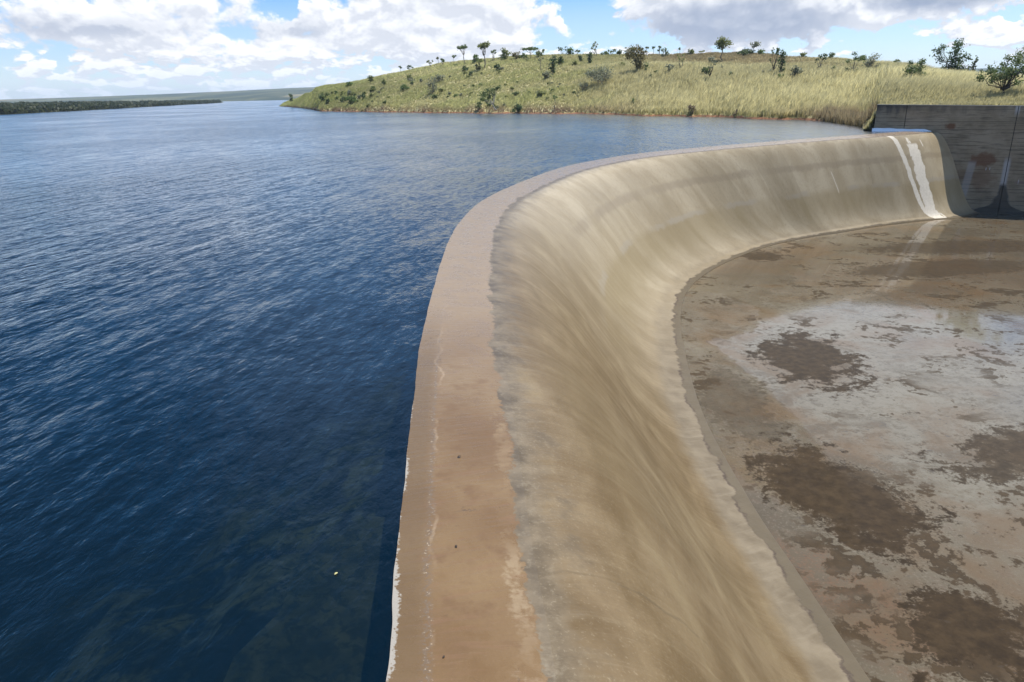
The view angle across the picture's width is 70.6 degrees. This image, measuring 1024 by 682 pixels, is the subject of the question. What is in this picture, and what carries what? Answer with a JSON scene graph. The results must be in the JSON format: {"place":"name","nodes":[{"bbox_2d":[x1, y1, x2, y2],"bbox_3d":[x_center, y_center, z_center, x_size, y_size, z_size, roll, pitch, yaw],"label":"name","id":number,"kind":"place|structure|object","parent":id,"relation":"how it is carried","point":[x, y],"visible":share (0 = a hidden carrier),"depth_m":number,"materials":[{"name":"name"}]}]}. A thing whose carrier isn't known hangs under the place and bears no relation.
{"place":"outdoors","nodes":[
{"label":"outdoors","id":0,"kind":"place"},
{"bbox_2d":[0,102,222,114],"bbox_3d":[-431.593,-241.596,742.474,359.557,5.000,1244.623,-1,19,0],"label":"bank","id":1,"kind":"structure","parent":0,"point":[95,109],"depth_m":461.98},
{"bbox_2d":[0,99,221,113],"bbox_3d":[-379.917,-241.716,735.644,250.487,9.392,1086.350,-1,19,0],"label":"woods","id":2,"kind":"object","parent":1,"relation":"on","point":[19,107],"visible":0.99,"depth_m":509.78,"materials":[{"name":"green plant"}]},
{"bbox_2d":[0,100,900,681],"bbox_3d":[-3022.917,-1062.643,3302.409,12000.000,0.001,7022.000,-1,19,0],"label":"lake water","id":3,"kind":"structure","parent":0,"point":[212,318],"depth_m":14.65,"materials":[{"name":"blue liquid"}]},
{"bbox_2d":[872,128,930,131],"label":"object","id":4,"kind":"object","parent":3,"relation":"on","point":[893,129],"visible":0.99,"depth_m":82.76,"materials":[{"name":"blue liquid"}]},
{"bbox_2d":[0,67,1021,102],"bbox_3d":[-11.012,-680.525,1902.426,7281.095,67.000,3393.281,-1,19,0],"label":"hills","id":5,"kind":"structure","parent":0,"point":[263,94],"depth_m":2389.27,"materials":[{"name":"green plant"}]},
{"bbox_2d":[0,0,1023,99],"label":"sky","id":6,"kind":"structure","parent":0,"point":[49,48],"materials":[{"name":"white"}]},
{"bbox_2d":[279,51,1023,129],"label":"peninsula ground","id":7,"kind":"structure","parent":0,"point":[684,114],"depth_m":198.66,"materials":[{"name":"green plant"}]},
{"bbox_2d":[318,92,325,100],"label":"shrub","id":8,"kind":"object","parent":7,"relation":"on","point":[321,96],"visible":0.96,"depth_m":287.61,"materials":[{"name":"green plant"}]},
{"bbox_2d":[345,96,357,103],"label":"shrub","id":9,"kind":"object","parent":7,"relation":"on","point":[352,99],"visible":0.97,"depth_m":264.11,"materials":[{"name":"green plant"}]},
{"bbox_2d":[367,75,373,81],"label":"shrub","id":10,"kind":"object","parent":7,"relation":"on","point":[371,79],"visible":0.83,"depth_m":294.77,"materials":[{"name":"green plant"}]},
{"bbox_2d":[400,84,408,89],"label":"shrub","id":11,"kind":"object","parent":7,"relation":"on","point":[404,87],"visible":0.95,"depth_m":252.60,"materials":[{"name":"green plant"}]},
{"bbox_2d":[426,80,436,93],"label":"gray shrub","id":12,"kind":"object","parent":7,"relation":"on","point":[434,86],"visible":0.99,"depth_m":230.89,"materials":[{"name":"green plant"}]},
{"bbox_2d":[428,74,445,81],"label":"gray shrub","id":13,"kind":"object","parent":7,"relation":"on","point":[439,77],"visible":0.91,"depth_m":244.73,"materials":[{"name":"green plant"}]},
{"bbox_2d":[456,44,467,62],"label":"umbrella tree","id":14,"kind":"object","parent":7,"relation":"on","point":[462,47],"visible":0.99,"depth_m":281.79,"materials":[{"name":"green plant"}]},
{"bbox_2d":[472,54,478,61],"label":"shrub","id":15,"kind":"object","parent":7,"relation":"on","point":[475,58],"visible":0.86,"depth_m":278.12,"materials":[{"name":"green plant"}]},
{"bbox_2d":[475,101,482,108],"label":"shore bush","id":16,"kind":"object","parent":7,"relation":"on","point":[479,104],"visible":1,"depth_m":197.63,"materials":[{"name":"green plant"}]},
{"bbox_2d":[477,41,490,67],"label":"umbrella tree","id":17,"kind":"object","parent":7,"relation":"on","point":[484,45],"visible":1,"depth_m":248.90,"materials":[{"name":"green plant"}]},
{"bbox_2d":[477,85,500,109],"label":"white trunk tree","id":18,"kind":"object","parent":7,"relation":"on","point":[484,94],"visible":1,"depth_m":192.35,"materials":[{"name":"green plant"}]},
{"bbox_2d":[498,47,510,59],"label":"shrub","id":19,"kind":"object","parent":7,"relation":"on","point":[505,54],"visible":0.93,"depth_m":262.81,"materials":[{"name":"green plant"}]},
{"bbox_2d":[511,51,519,58],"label":"shrub","id":20,"kind":"object","parent":7,"relation":"on","point":[514,55],"visible":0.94,"depth_m":260.07,"materials":[{"name":"green plant"}]},
{"bbox_2d":[511,103,522,112],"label":"shore bush","id":21,"kind":"object","parent":7,"relation":"on","point":[517,108],"visible":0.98,"depth_m":189.13,"materials":[{"name":"green plant"}]},
{"bbox_2d":[518,53,527,57],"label":"skyline shrub","id":22,"kind":"object","parent":7,"relation":"on","point":[523,54],"visible":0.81,"depth_m":260.76,"materials":[{"name":"green plant"}]},
{"bbox_2d":[520,47,538,57],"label":"broad tree","id":23,"kind":"object","parent":7,"relation":"on","point":[530,48],"visible":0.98,"depth_m":254.06,"materials":[{"name":"green plant"}]},
{"bbox_2d":[535,50,543,56],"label":"skyline shrub","id":24,"kind":"object","parent":7,"relation":"on","point":[538,53],"visible":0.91,"depth_m":258.52,"materials":[{"name":"green plant"}]},
{"bbox_2d":[542,71,550,79],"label":"shrub","id":25,"kind":"object","parent":7,"relation":"on","point":[545,74],"visible":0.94,"depth_m":212.72,"materials":[{"name":"green plant"}]},
{"bbox_2d":[546,55,557,72],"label":"columnar shrub","id":26,"kind":"object","parent":7,"relation":"on","point":[552,63],"visible":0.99,"depth_m":218.62,"materials":[{"name":"green plant"}]},
{"bbox_2d":[556,55,565,64],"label":"shrub","id":27,"kind":"object","parent":7,"relation":"on","point":[560,60],"visible":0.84,"depth_m":235.32,"materials":[{"name":"green plant"}]},
{"bbox_2d":[565,47,573,54],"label":"skyline shrub","id":28,"kind":"object","parent":7,"relation":"on","point":[568,51],"visible":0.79,"depth_m":265.04,"materials":[{"name":"green plant"}]},
{"bbox_2d":[579,81,588,89],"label":"shrub","id":29,"kind":"object","parent":7,"relation":"on","point":[584,85],"visible":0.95,"depth_m":190.52,"materials":[{"name":"green plant"}]},
{"bbox_2d":[586,52,592,63],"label":"columnar shrub","id":30,"kind":"object","parent":7,"relation":"on","point":[589,58],"visible":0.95,"depth_m":228.74,"materials":[{"name":"green plant"}]},
{"bbox_2d":[591,41,598,55],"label":"open tree","id":31,"kind":"object","parent":7,"relation":"on","point":[594,43],"visible":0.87,"depth_m":253.81,"materials":[{"name":"green plant"}]},
{"bbox_2d":[582,64,613,84],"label":"gray shrub","id":32,"kind":"object","parent":7,"relation":"on","point":[594,74],"visible":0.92,"depth_m":188.90,"materials":[{"name":"green plant"}]},
{"bbox_2d":[623,44,647,68],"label":"tree","id":33,"kind":"object","parent":7,"relation":"on","point":[641,52],"visible":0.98,"depth_m":193.40,"materials":[{"name":"green plant"}]},
{"bbox_2d":[661,48,669,56],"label":"shrub","id":34,"kind":"object","parent":7,"relation":"on","point":[666,51],"visible":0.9,"depth_m":233.85,"materials":[{"name":"green plant"}]},
{"bbox_2d":[665,64,674,70],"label":"scrub","id":35,"kind":"object","parent":7,"relation":"on","point":[669,67],"visible":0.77,"depth_m":186.08,"materials":[{"name":"green plant"}]},
{"bbox_2d":[676,53,684,65],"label":"tree","id":36,"kind":"object","parent":7,"relation":"on","point":[683,59],"visible":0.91,"depth_m":188.69,"materials":[{"name":"green plant"}]},
{"bbox_2d":[684,105,696,113],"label":"dry bush","id":37,"kind":"object","parent":7,"relation":"on","point":[690,106],"visible":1,"depth_m":140.88,"materials":[{"name":"green plant"}]},
{"bbox_2d":[701,66,708,74],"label":"scrub","id":38,"kind":"object","parent":7,"relation":"on","point":[703,69],"visible":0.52,"depth_m":172.68,"materials":[{"name":"green plant"}]},
{"bbox_2d":[708,56,715,75],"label":"open tree","id":39,"kind":"object","parent":7,"relation":"on","point":[710,59],"visible":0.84,"depth_m":164.03,"materials":[{"name":"green plant"}]},
{"bbox_2d":[714,36,732,60],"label":"round tree","id":40,"kind":"object","parent":7,"relation":"on","point":[722,43],"visible":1,"depth_m":201.03,"materials":[{"name":"green plant"}]},
{"bbox_2d":[736,48,755,54],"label":"shrub","id":41,"kind":"object","parent":7,"relation":"on","point":[745,51],"visible":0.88,"depth_m":210.43,"materials":[{"name":"green plant"}]},
{"bbox_2d":[750,42,760,53],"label":"slanting tree","id":42,"kind":"object","parent":7,"relation":"on","point":[755,44],"visible":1,"depth_m":210.56,"materials":[{"name":"green plant"}]},
{"bbox_2d":[769,47,779,71],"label":"tree","id":43,"kind":"object","parent":7,"relation":"on","point":[776,53],"visible":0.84,"depth_m":152.99,"materials":[{"name":"green plant"}]},
{"bbox_2d":[776,49,786,71],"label":"tree","id":44,"kind":"object","parent":7,"relation":"on","point":[782,56],"visible":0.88,"depth_m":149.56,"materials":[{"name":"green plant"}]},
{"bbox_2d":[788,65,803,75],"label":"shrub","id":45,"kind":"object","parent":7,"relation":"on","point":[796,70],"visible":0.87,"depth_m":144.33,"materials":[{"name":"green plant"}]},
{"bbox_2d":[815,53,827,67],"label":"tree","id":46,"kind":"object","parent":7,"relation":"on","point":[820,56],"visible":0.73,"depth_m":149.35,"materials":[{"name":"green plant"}]},
{"bbox_2d":[820,98,877,126],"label":"dry weeds","id":47,"kind":"object","parent":7,"relation":"on","point":[837,115],"visible":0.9,"depth_m":99.62,"materials":[{"name":"beige plant"}]},
{"bbox_2d":[845,51,863,70],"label":"tree","id":48,"kind":"object","parent":7,"relation":"on","point":[856,57],"visible":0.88,"depth_m":136.93,"materials":[{"name":"green plant"}]},
{"bbox_2d":[853,54,867,60],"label":"skyline shrub","id":49,"kind":"object","parent":7,"relation":"on","point":[862,56],"visible":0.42,"depth_m":170.42,"materials":[{"name":"green plant"}]},
{"bbox_2d":[861,52,881,67],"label":"shrub","id":50,"kind":"object","parent":7,"relation":"on","point":[871,61],"visible":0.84,"depth_m":145.48,"materials":[{"name":"green plant"}]},
{"bbox_2d":[900,58,927,76],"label":"dense bush","id":51,"kind":"object","parent":7,"relation":"on","point":[914,69],"visible":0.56,"depth_m":108.05,"materials":[{"name":"green plant"}]},
{"bbox_2d":[929,38,972,70],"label":"tree","id":52,"kind":"object","parent":7,"relation":"on","point":[957,61],"visible":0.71,"depth_m":125.60,"materials":[{"name":"green plant"}]},
{"bbox_2d":[960,64,970,70],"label":"shrub","id":53,"kind":"object","parent":7,"relation":"on","point":[962,68],"visible":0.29,"depth_m":124.58,"materials":[{"name":"green plant"}]},
{"bbox_2d":[969,55,978,71],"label":"columnar shrub","id":54,"kind":"object","parent":7,"relation":"on","point":[974,64],"visible":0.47,"depth_m":124.01,"materials":[{"name":"green plant"}]},
{"bbox_2d":[978,64,996,73],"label":"dense bush","id":55,"kind":"object","parent":7,"relation":"on","point":[988,68],"visible":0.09,"depth_m":121.27,"materials":[{"name":"green plant"}]},
{"bbox_2d":[975,47,1023,93],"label":"spreading tree","id":56,"kind":"object","parent":7,"relation":"on","point":[1007,73],"visible":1,"depth_m":83.80,"materials":[{"name":"green plant"}]},
{"bbox_2d":[680,213,1023,681],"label":"spillway floor","id":57,"kind":"structure","parent":0,"point":[859,394],"depth_m":30.34,"materials":[{"name":"concrete"}]},
{"bbox_2d":[386,131,978,681],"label":"spillway weir","id":58,"kind":"object","parent":57,"relation":"on","point":[574,491],"visible":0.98,"depth_m":16.72,"materials":[{"name":"concrete"}]},
{"bbox_2d":[874,104,1023,214],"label":"training wall","id":59,"kind":"structure","parent":57,"relation":"on","point":[985,143],"depth_m":79.90,"materials":[{"name":"concrete"}]}
]}

